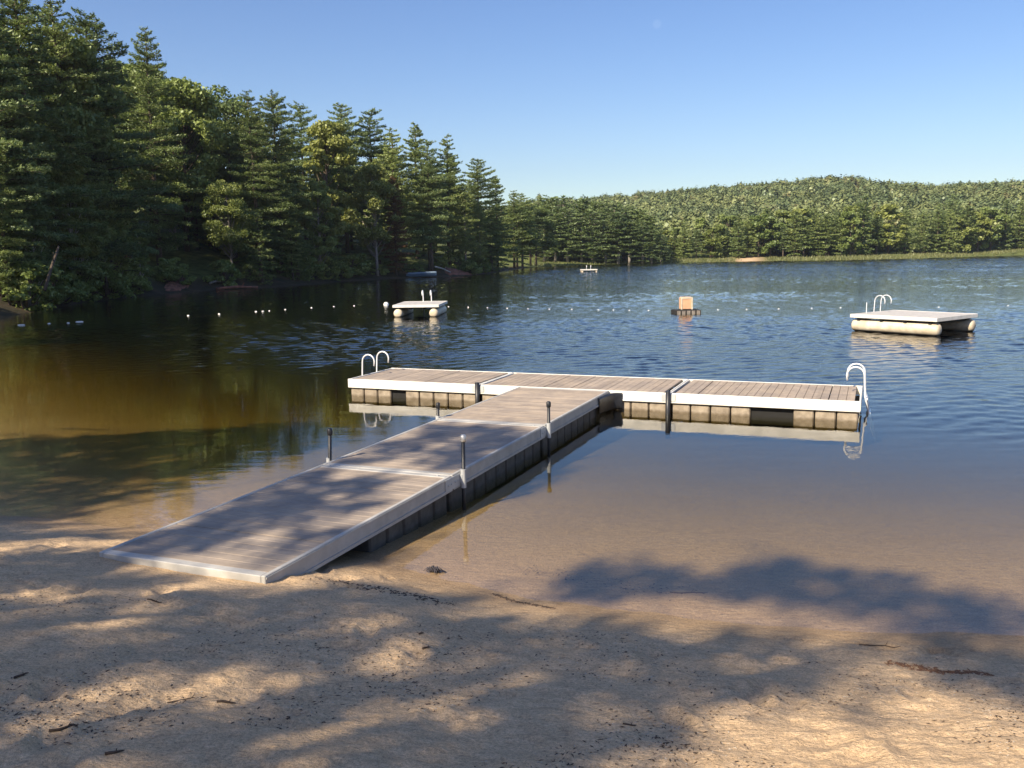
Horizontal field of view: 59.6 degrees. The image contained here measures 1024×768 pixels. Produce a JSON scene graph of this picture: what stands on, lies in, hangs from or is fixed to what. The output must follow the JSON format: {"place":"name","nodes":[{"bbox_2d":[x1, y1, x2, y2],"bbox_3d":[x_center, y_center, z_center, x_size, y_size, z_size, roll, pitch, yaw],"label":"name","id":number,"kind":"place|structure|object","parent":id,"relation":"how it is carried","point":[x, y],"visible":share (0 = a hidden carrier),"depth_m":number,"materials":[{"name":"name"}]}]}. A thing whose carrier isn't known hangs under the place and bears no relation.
{"place":"outdoors","nodes":[
{"label":"outdoors","id":0,"kind":"place"},
{"bbox_2d":[0,181,1023,767],"bbox_3d":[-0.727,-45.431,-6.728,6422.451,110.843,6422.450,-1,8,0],"label":"ground","id":1,"kind":"structure","parent":0,"point":[814,549],"depth_m":8.12,"materials":[{"name":"beige sand"}]},
{"bbox_2d":[0,121,40,305],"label":"pine tree","id":2,"kind":"object","parent":1,"relation":"on","point":[5,177],"visible":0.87,"depth_m":50.21,"materials":[{"name":"green plant"}]},
{"bbox_2d":[0,19,58,271],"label":"pine tree","id":3,"kind":"object","parent":1,"relation":"on","point":[28,135],"visible":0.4,"depth_m":51.53,"materials":[{"name":"green plant"}]},
{"bbox_2d":[0,8,59,301],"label":"pine tree","id":4,"kind":"object","parent":1,"relation":"on","point":[5,142],"visible":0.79,"depth_m":50.53,"materials":[{"name":"green plant"}]},
{"bbox_2d":[0,262,63,311],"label":"bush","id":5,"kind":"object","parent":1,"relation":"on","point":[26,295],"visible":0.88,"depth_m":50.97,"materials":[{"name":"green plant"}]},
{"bbox_2d":[19,209,54,302],"bbox_3d":[-29.022,-7.657,54.366,2.140,5.972,2.156,-7,10,-34],"label":"birch tree","id":6,"kind":"object","parent":1,"relation":"on","point":[41,229],"visible":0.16,"depth_m":54.14,"materials":[{"name":"green plant"}]},
{"bbox_2d":[0,23,74,291],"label":"pine tree","id":7,"kind":"object","parent":1,"relation":"on","point":[48,212],"visible":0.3,"depth_m":52.85,"materials":[{"name":"green plant"}]},
{"bbox_2d":[0,8,84,219],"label":"pine tree","id":8,"kind":"object","parent":1,"relation":"on","point":[45,140],"visible":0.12,"depth_m":55.96,"materials":[{"name":"green plant"}]},
{"bbox_2d":[0,0,109,270],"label":"pine tree","id":9,"kind":"object","parent":1,"relation":"on","point":[19,23],"visible":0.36,"depth_m":56.05,"materials":[{"name":"green plant"}]},
{"bbox_2d":[50,272,91,304],"bbox_3d":[-28.747,-5.955,57.069,3.840,2.377,3.748,0,8,5],"label":"bush","id":10,"kind":"object","parent":1,"relation":"on","point":[62,286],"visible":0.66,"depth_m":56.67,"materials":[{"name":"green plant"}]},
{"bbox_2d":[38,87,109,278],"bbox_3d":[-31.101,-12.996,60.748,6.268,14.279,6.447,7,12,44],"label":"pine tree","id":11,"kind":"object","parent":1,"relation":"on","point":[60,215],"visible":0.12,"depth_m":60.33,"materials":[{"name":"green plant"}]},
{"bbox_2d":[21,33,135,278],"bbox_3d":[-32.391,-15.765,64.913,9.872,18.638,9.186,2,9,22],"label":"leafy tree","id":12,"kind":"object","parent":1,"relation":"on","point":[82,55],"visible":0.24,"depth_m":63.10,"materials":[{"name":"green plant"}]},
{"bbox_2d":[28,0,132,295],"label":"pine tree","id":13,"kind":"object","parent":1,"relation":"on","point":[55,32],"visible":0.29,"depth_m":61.33,"materials":[{"name":"green plant"}]},
{"bbox_2d":[69,264,104,301],"bbox_3d":[-29.843,-6.961,62.105,3.351,2.842,3.840,-1,8,1],"label":"bush","id":14,"kind":"object","parent":1,"relation":"on","point":[94,284],"visible":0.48,"depth_m":61.58,"materials":[{"name":"green plant"}]},
{"bbox_2d":[75,100,131,290],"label":"leafy tree","id":15,"kind":"object","parent":1,"relation":"on","point":[111,145],"visible":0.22,"depth_m":65.12,"materials":[{"name":"green plant"}]},
{"bbox_2d":[85,268,132,298],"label":"bush","id":16,"kind":"object","parent":1,"relation":"on","point":[116,285],"visible":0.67,"depth_m":65.82,"materials":[{"name":"green plant"}]},
{"bbox_2d":[52,6,183,288],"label":"pine tree","id":17,"kind":"object","parent":1,"relation":"on","point":[82,28],"visible":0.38,"depth_m":65.47,"materials":[{"name":"green plant"}]},
{"bbox_2d":[99,160,153,297],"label":"pine tree","id":18,"kind":"object","parent":1,"relation":"on","point":[117,263],"visible":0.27,"depth_m":68.07,"materials":[{"name":"green plant"}]},
{"bbox_2d":[97,57,162,258],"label":"pine tree","id":19,"kind":"object","parent":1,"relation":"on","point":[129,174],"visible":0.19,"depth_m":81.00,"materials":[{"name":"green plant"}]},
{"bbox_2d":[122,64,168,222],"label":"leafy tree","id":20,"kind":"object","parent":1,"relation":"on","point":[127,67],"visible":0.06,"depth_m":93.69,"materials":[{"name":"green plant"}]},
{"bbox_2d":[113,26,207,266],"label":"pine tree","id":21,"kind":"object","parent":1,"relation":"on","point":[166,164],"visible":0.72,"depth_m":80.82,"materials":[{"name":"green plant"}]},
{"bbox_2d":[156,165,186,249],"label":"leafy tree","id":22,"kind":"object","parent":1,"relation":"on","point":[162,178],"visible":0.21,"depth_m":89.29,"materials":[{"name":"green plant"}]},
{"bbox_2d":[127,76,235,251],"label":"leafy tree","id":23,"kind":"object","parent":1,"relation":"on","point":[206,126],"visible":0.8,"depth_m":87.50,"materials":[{"name":"green plant"}]},
{"bbox_2d":[178,140,209,249],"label":"pine tree","id":24,"kind":"object","parent":1,"relation":"on","point":[197,230],"visible":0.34,"depth_m":92.44,"materials":[{"name":"green plant"}]},
{"bbox_2d":[158,84,264,249],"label":"leafy tree","id":25,"kind":"object","parent":1,"relation":"on","point":[226,107],"visible":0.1,"depth_m":95.11,"materials":[{"name":"green plant"}]},
{"bbox_2d":[202,259,244,285],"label":"bush","id":26,"kind":"object","parent":1,"relation":"on","point":[226,266],"visible":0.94,"depth_m":82.20,"materials":[{"name":"green plant"}]},
{"bbox_2d":[199,179,253,275],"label":"leafy tree","id":27,"kind":"object","parent":1,"relation":"on","point":[222,233],"visible":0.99,"depth_m":83.34,"materials":[{"name":"green plant"}]},
{"bbox_2d":[206,115,262,263],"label":"pine tree","id":28,"kind":"object","parent":1,"relation":"on","point":[231,178],"visible":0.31,"depth_m":89.40,"materials":[{"name":"green plant"}]},
{"bbox_2d":[220,89,289,273],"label":"pine tree","id":29,"kind":"object","parent":1,"relation":"on","point":[250,141],"visible":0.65,"depth_m":87.20,"materials":[{"name":"green plant"}]},
{"bbox_2d":[242,213,279,285],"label":"pine tree","id":30,"kind":"object","parent":1,"relation":"on","point":[260,258],"visible":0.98,"depth_m":85.21,"materials":[{"name":"green plant"}]},
{"bbox_2d":[240,90,321,272],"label":"pine tree","id":31,"kind":"object","parent":1,"relation":"on","point":[273,119],"visible":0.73,"depth_m":90.02,"materials":[{"name":"green plant"}]},
{"bbox_2d":[279,185,303,279],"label":"pine tree","id":32,"kind":"object","parent":1,"relation":"on","point":[291,247],"visible":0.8,"depth_m":90.40,"materials":[{"name":"green plant"}]},
{"bbox_2d":[285,226,310,280],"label":"pine tree","id":33,"kind":"object","parent":1,"relation":"on","point":[297,275],"visible":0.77,"depth_m":91.33,"materials":[{"name":"green plant"}]},
{"bbox_2d":[272,100,337,239],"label":"pine tree","id":34,"kind":"object","parent":1,"relation":"on","point":[304,177],"visible":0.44,"depth_m":108.03,"materials":[{"name":"green plant"}]},
{"bbox_2d":[290,156,346,207],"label":"leafy tree","id":35,"kind":"object","parent":1,"relation":"on","point":[332,172],"visible":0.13,"depth_m":112.12,"materials":[{"name":"green plant"}]},
{"bbox_2d":[300,179,337,263],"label":"leafy tree","id":36,"kind":"object","parent":1,"relation":"on","point":[331,242],"visible":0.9,"depth_m":95.99,"materials":[{"name":"green plant"}]},
{"bbox_2d":[308,202,344,280],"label":"pine tree","id":37,"kind":"object","parent":1,"relation":"on","point":[323,221],"visible":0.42,"depth_m":97.75,"materials":[{"name":"green plant"}]},
{"bbox_2d":[315,256,340,279],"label":"shrub","id":38,"kind":"object","parent":1,"relation":"on","point":[334,267],"visible":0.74,"depth_m":97.38,"materials":[{"name":"green plant"}]},
{"bbox_2d":[294,120,362,255],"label":"leafy tree","id":39,"kind":"object","parent":1,"relation":"on","point":[331,136],"visible":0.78,"depth_m":99.25,"materials":[{"name":"green plant"}]},
{"bbox_2d":[326,102,389,252],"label":"pine tree","id":40,"kind":"object","parent":1,"relation":"on","point":[347,126],"visible":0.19,"depth_m":114.15,"materials":[{"name":"green plant"}]},
{"bbox_2d":[339,108,401,245],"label":"pine tree","id":41,"kind":"object","parent":1,"relation":"on","point":[372,152],"visible":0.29,"depth_m":116.08,"materials":[{"name":"green plant"}]},
{"bbox_2d":[343,162,399,275],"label":"leafy tree","id":42,"kind":"object","parent":1,"relation":"on","point":[373,190],"visible":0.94,"depth_m":104.99,"materials":[{"name":"green plant"}]},
{"bbox_2d":[360,164,399,267],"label":"pine tree","id":43,"kind":"object","parent":1,"relation":"on","point":[380,222],"visible":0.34,"depth_m":108.56,"materials":[{"name":"green plant"}]},
{"bbox_2d":[378,176,413,275],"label":"pine tree","id":44,"kind":"object","parent":1,"relation":"on","point":[397,255],"visible":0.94,"depth_m":108.37,"materials":[{"name":"green plant"}]},
{"bbox_2d":[363,128,433,266],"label":"pine tree","id":45,"kind":"object","parent":1,"relation":"on","point":[393,162],"visible":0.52,"depth_m":110.69,"materials":[{"name":"green plant"}]},
{"bbox_2d":[397,122,441,258],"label":"pine tree","id":46,"kind":"object","parent":1,"relation":"on","point":[415,133],"visible":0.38,"depth_m":118.48,"materials":[{"name":"green plant"}]},
{"bbox_2d":[409,175,449,269],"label":"pine tree","id":47,"kind":"object","parent":1,"relation":"on","point":[428,227],"visible":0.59,"depth_m":113.61,"materials":[{"name":"green plant"}]},
{"bbox_2d":[404,139,456,270],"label":"pine tree","id":48,"kind":"object","parent":1,"relation":"on","point":[429,166],"visible":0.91,"depth_m":112.25,"materials":[{"name":"green plant"}]},
{"bbox_2d":[432,133,471,263],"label":"pine tree","id":49,"kind":"object","parent":1,"relation":"on","point":[451,221],"visible":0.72,"depth_m":122.82,"materials":[{"name":"green plant"}]},
{"bbox_2d":[449,182,482,259],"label":"pine tree","id":50,"kind":"object","parent":1,"relation":"on","point":[464,234],"visible":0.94,"depth_m":123.60,"materials":[{"name":"green plant"}]},
{"bbox_2d":[468,201,494,260],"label":"pine tree","id":51,"kind":"object","parent":1,"relation":"on","point":[480,230],"visible":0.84,"depth_m":126.07,"materials":[{"name":"green plant"}]},
{"bbox_2d":[446,158,517,248],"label":"pine tree","id":52,"kind":"object","parent":1,"relation":"on","point":[478,176],"visible":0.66,"depth_m":130.73,"materials":[{"name":"green plant"}]},
{"bbox_2d":[483,214,504,270],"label":"pine tree","id":53,"kind":"object","parent":1,"relation":"on","point":[491,258],"visible":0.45,"depth_m":135.50,"materials":[{"name":"green plant"}]},
{"bbox_2d":[477,177,517,269],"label":"pine tree","id":54,"kind":"object","parent":1,"relation":"on","point":[500,199],"visible":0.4,"depth_m":139.18,"materials":[{"name":"green plant"}]},
{"bbox_2d":[0,593,1023,767],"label":"sand litter","id":55,"kind":"object","parent":1,"relation":"on","point":[663,746],"visible":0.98,"depth_m":5.04,"materials":[{"name":"brown plant"}]},
{"bbox_2d":[499,190,534,267],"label":"pine tree","id":56,"kind":"object","parent":1,"relation":"on","point":[514,216],"visible":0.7,"depth_m":158.00,"materials":[{"name":"green plant"}]},
{"bbox_2d":[498,205,538,267],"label":"leafy tree","id":57,"kind":"object","parent":1,"relation":"on","point":[533,242],"visible":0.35,"depth_m":161.29,"materials":[{"name":"green plant"}]},
{"bbox_2d":[506,193,542,266],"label":"pine tree","id":58,"kind":"object","parent":1,"relation":"on","point":[525,204],"visible":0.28,"depth_m":165.78,"materials":[{"name":"green plant"}]},
{"bbox_2d":[519,198,546,265],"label":"pine tree","id":59,"kind":"object","parent":1,"relation":"on","point":[532,228],"visible":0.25,"depth_m":174.10,"materials":[{"name":"green plant"}]},
{"bbox_2d":[526,206,558,265],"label":"leafy tree","id":60,"kind":"object","parent":1,"relation":"on","point":[548,242],"visible":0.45,"depth_m":178.82,"materials":[{"name":"green plant"}]},
{"bbox_2d":[526,209,566,261],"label":"pine tree","id":61,"kind":"object","parent":1,"relation":"on","point":[544,255],"visible":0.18,"depth_m":193.46,"materials":[{"name":"green plant"}]},
{"bbox_2d":[539,212,570,261],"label":"pine tree","id":62,"kind":"object","parent":1,"relation":"on","point":[558,223],"visible":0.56,"depth_m":193.07,"materials":[{"name":"green plant"}]},
{"bbox_2d":[537,195,579,259],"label":"pine tree","id":63,"kind":"object","parent":1,"relation":"on","point":[563,204],"visible":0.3,"depth_m":197.76,"materials":[{"name":"green plant"}]},
{"bbox_2d":[545,207,591,261],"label":"pine tree","id":64,"kind":"object","parent":1,"relation":"on","point":[566,226],"visible":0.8,"depth_m":193.14,"materials":[{"name":"green plant"}]},
{"bbox_2d":[558,216,600,261],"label":"pine tree","id":65,"kind":"object","parent":1,"relation":"on","point":[581,249],"visible":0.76,"depth_m":193.40,"materials":[{"name":"green plant"}]},
{"bbox_2d":[571,210,618,262],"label":"pine tree","id":66,"kind":"object","parent":1,"relation":"on","point":[594,215],"visible":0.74,"depth_m":192.85,"materials":[{"name":"green plant"}]},
{"bbox_2d":[587,218,621,262],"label":"pine tree","id":67,"kind":"object","parent":1,"relation":"on","point":[605,259],"visible":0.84,"depth_m":193.78,"materials":[{"name":"green plant"}]},
{"bbox_2d":[596,200,634,260],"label":"pine tree","id":68,"kind":"object","parent":1,"relation":"on","point":[609,206],"visible":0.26,"depth_m":198.80,"materials":[{"name":"green plant"}]},
{"bbox_2d":[598,211,637,263],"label":"pine tree","id":69,"kind":"object","parent":1,"relation":"on","point":[616,224],"visible":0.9,"depth_m":193.26,"materials":[{"name":"green plant"}]},
{"bbox_2d":[612,220,642,263],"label":"pine tree","id":70,"kind":"object","parent":1,"relation":"on","point":[632,232],"visible":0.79,"depth_m":193.63,"materials":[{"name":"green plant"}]},
{"bbox_2d":[626,221,658,262],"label":"pine tree","id":71,"kind":"object","parent":1,"relation":"on","point":[644,230],"visible":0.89,"depth_m":193.87,"materials":[{"name":"green plant"}]},
{"bbox_2d":[676,220,692,258],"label":"pine tree","id":72,"kind":"object","parent":1,"relation":"on","point":[683,253],"visible":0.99,"depth_m":208.13,"materials":[{"name":"green plant"}]},
{"bbox_2d":[697,227,728,257],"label":"leafy tree","id":73,"kind":"object","parent":1,"relation":"on","point":[711,242],"visible":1,"depth_m":209.05,"materials":[{"name":"green plant"}]},
{"bbox_2d":[713,214,740,252],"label":"leafy tree","id":74,"kind":"object","parent":1,"relation":"on","point":[730,219],"visible":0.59,"depth_m":217.09,"materials":[{"name":"green plant"}]},
{"bbox_2d":[727,214,747,257],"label":"pine tree","id":75,"kind":"object","parent":1,"relation":"on","point":[740,250],"visible":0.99,"depth_m":208.11,"materials":[{"name":"green plant"}]},
{"bbox_2d":[735,215,758,256],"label":"pine tree","id":76,"kind":"object","parent":1,"relation":"on","point":[749,227],"visible":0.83,"depth_m":210.30,"materials":[{"name":"green plant"}]},
{"bbox_2d":[481,174,1023,251],"bbox_3d":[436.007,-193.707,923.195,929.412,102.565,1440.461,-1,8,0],"label":"hillside wood","id":77,"kind":"object","parent":1,"relation":"on","point":[828,194],"visible":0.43,"depth_m":398.45,"materials":[{"name":"green plant"}]},
{"bbox_2d":[746,213,773,256],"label":"leafy tree","id":78,"kind":"object","parent":1,"relation":"on","point":[756,219],"visible":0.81,"depth_m":210.69,"materials":[{"name":"green plant"}]},
{"bbox_2d":[750,216,786,256],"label":"leafy tree","id":79,"kind":"object","parent":1,"relation":"on","point":[769,244],"visible":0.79,"depth_m":210.90,"materials":[{"name":"green plant"}]},
{"bbox_2d":[526,248,1023,266],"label":"shore grass","id":80,"kind":"structure","parent":1,"relation":"on","point":[844,257],"depth_m":205.50,"materials":[{"name":"green plant"}]},
{"bbox_2d":[779,210,811,256],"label":"pine tree","id":81,"kind":"object","parent":1,"relation":"on","point":[794,247],"visible":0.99,"depth_m":209.11,"materials":[{"name":"green plant"}]},
{"bbox_2d":[808,214,829,255],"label":"pine tree","id":82,"kind":"object","parent":1,"relation":"on","point":[817,242],"visible":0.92,"depth_m":211.96,"materials":[{"name":"green plant"}]},
{"bbox_2d":[813,213,838,255],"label":"pine tree","id":83,"kind":"object","parent":1,"relation":"on","point":[828,220],"visible":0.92,"depth_m":212.50,"materials":[{"name":"green plant"}]},
{"bbox_2d":[835,210,863,255],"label":"leafy tree","id":84,"kind":"object","parent":1,"relation":"on","point":[853,219],"visible":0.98,"depth_m":210.92,"materials":[{"name":"green plant"}]},
{"bbox_2d":[851,195,877,255],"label":"pine tree","id":85,"kind":"object","parent":1,"relation":"on","point":[862,251],"visible":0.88,"depth_m":212.76,"materials":[{"name":"green plant"}]},
{"bbox_2d":[869,214,887,254],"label":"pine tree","id":86,"kind":"object","parent":1,"relation":"on","point":[876,234],"visible":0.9,"depth_m":218.08,"materials":[{"name":"green plant"}]},
{"bbox_2d":[870,204,907,253],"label":"leafy tree","id":87,"kind":"object","parent":1,"relation":"on","point":[888,212],"visible":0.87,"depth_m":218.23,"materials":[{"name":"green plant"}]},
{"bbox_2d":[893,209,920,253],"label":"pine tree","id":88,"kind":"object","parent":1,"relation":"on","point":[906,243],"visible":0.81,"depth_m":220.27,"materials":[{"name":"green plant"}]},
{"bbox_2d":[911,210,931,252],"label":"pine tree","id":89,"kind":"object","parent":1,"relation":"on","point":[921,242],"visible":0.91,"depth_m":226.53,"materials":[{"name":"green plant"}]},
{"bbox_2d":[884,660,993,676],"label":"drift needles","id":90,"kind":"object","parent":1,"relation":"on","point":[936,670],"visible":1,"depth_m":5.95,"materials":[{"name":"brown plant"}]},
{"bbox_2d":[927,204,951,253],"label":"pine tree","id":91,"kind":"object","parent":1,"relation":"on","point":[934,238],"visible":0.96,"depth_m":230.00,"materials":[{"name":"green plant"}]},
{"bbox_2d":[938,208,962,253],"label":"pine tree","id":92,"kind":"object","parent":1,"relation":"on","point":[951,216],"visible":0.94,"depth_m":229.58,"materials":[{"name":"green plant"}]},
{"bbox_2d":[940,217,977,252],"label":"leafy tree","id":93,"kind":"object","parent":1,"relation":"on","point":[965,247],"visible":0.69,"depth_m":231.54,"materials":[{"name":"green plant"}]},
{"bbox_2d":[956,204,981,253],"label":"pine tree","id":94,"kind":"object","parent":1,"relation":"on","point":[969,219],"visible":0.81,"depth_m":234.43,"materials":[{"name":"green plant"}]},
{"bbox_2d":[957,212,996,251],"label":"leafy tree","id":95,"kind":"object","parent":1,"relation":"on","point":[986,231],"visible":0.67,"depth_m":235.17,"materials":[{"name":"green plant"}]},
{"bbox_2d":[974,206,1009,251],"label":"leafy tree","id":96,"kind":"object","parent":1,"relation":"on","point":[993,212],"visible":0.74,"depth_m":238.05,"materials":[{"name":"green plant"}]},
{"bbox_2d":[994,200,1018,249],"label":"pine tree","id":97,"kind":"object","parent":1,"relation":"on","point":[1006,239],"visible":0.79,"depth_m":241.92,"materials":[{"name":"green plant"}]},
{"bbox_2d":[1008,202,1023,248],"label":"pine tree","id":98,"kind":"object","parent":1,"relation":"on","point":[1017,244],"visible":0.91,"depth_m":244.67,"materials":[{"name":"green plant"}]},
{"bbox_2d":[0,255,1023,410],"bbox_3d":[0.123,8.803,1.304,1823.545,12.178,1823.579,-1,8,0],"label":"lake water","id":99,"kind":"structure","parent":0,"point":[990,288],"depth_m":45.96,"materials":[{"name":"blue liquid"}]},
{"bbox_2d":[392,290,446,319],"bbox_3d":[-4.471,-3.785,44.091,2.210,1.584,3.537,0,8,3],"label":"swim raft","id":100,"kind":"object","parent":99,"relation":"on","point":[437,308],"visible":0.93,"depth_m":42.86,"materials":[{"name":"white plastic"}]},
{"bbox_2d":[99,351,875,583],"bbox_3d":[-0.355,0.956,13.333,10.800,1.489,12.300,2,9,22],"label":"floating dock","id":101,"kind":"object","parent":99,"relation":"on","point":[495,430],"visible":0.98,"depth_m":12.29,"materials":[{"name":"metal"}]},
{"bbox_2d":[671,297,700,316],"bbox_3d":[8.188,-3.642,42.030,1.200,0.910,0.930,-2,8,-6],"label":"marker float","id":102,"kind":"object","parent":99,"relation":"on","point":[686,306],"visible":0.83,"depth_m":41.80,"materials":[{"name":"orange plastic"}]},
{"bbox_2d":[850,295,977,338],"bbox_3d":[14.034,-2.282,31.529,2.790,1.619,3.415,-7,11,-37],"label":"swim raft","id":103,"kind":"object","parent":99,"relation":"on","point":[926,323],"visible":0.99,"depth_m":30.86,"materials":[{"name":"white plastic"}]},
{"bbox_2d":[0,0,1023,208],"label":"sky","id":104,"kind":"structure","parent":0,"point":[570,98],"materials":[{"name":"blue"}]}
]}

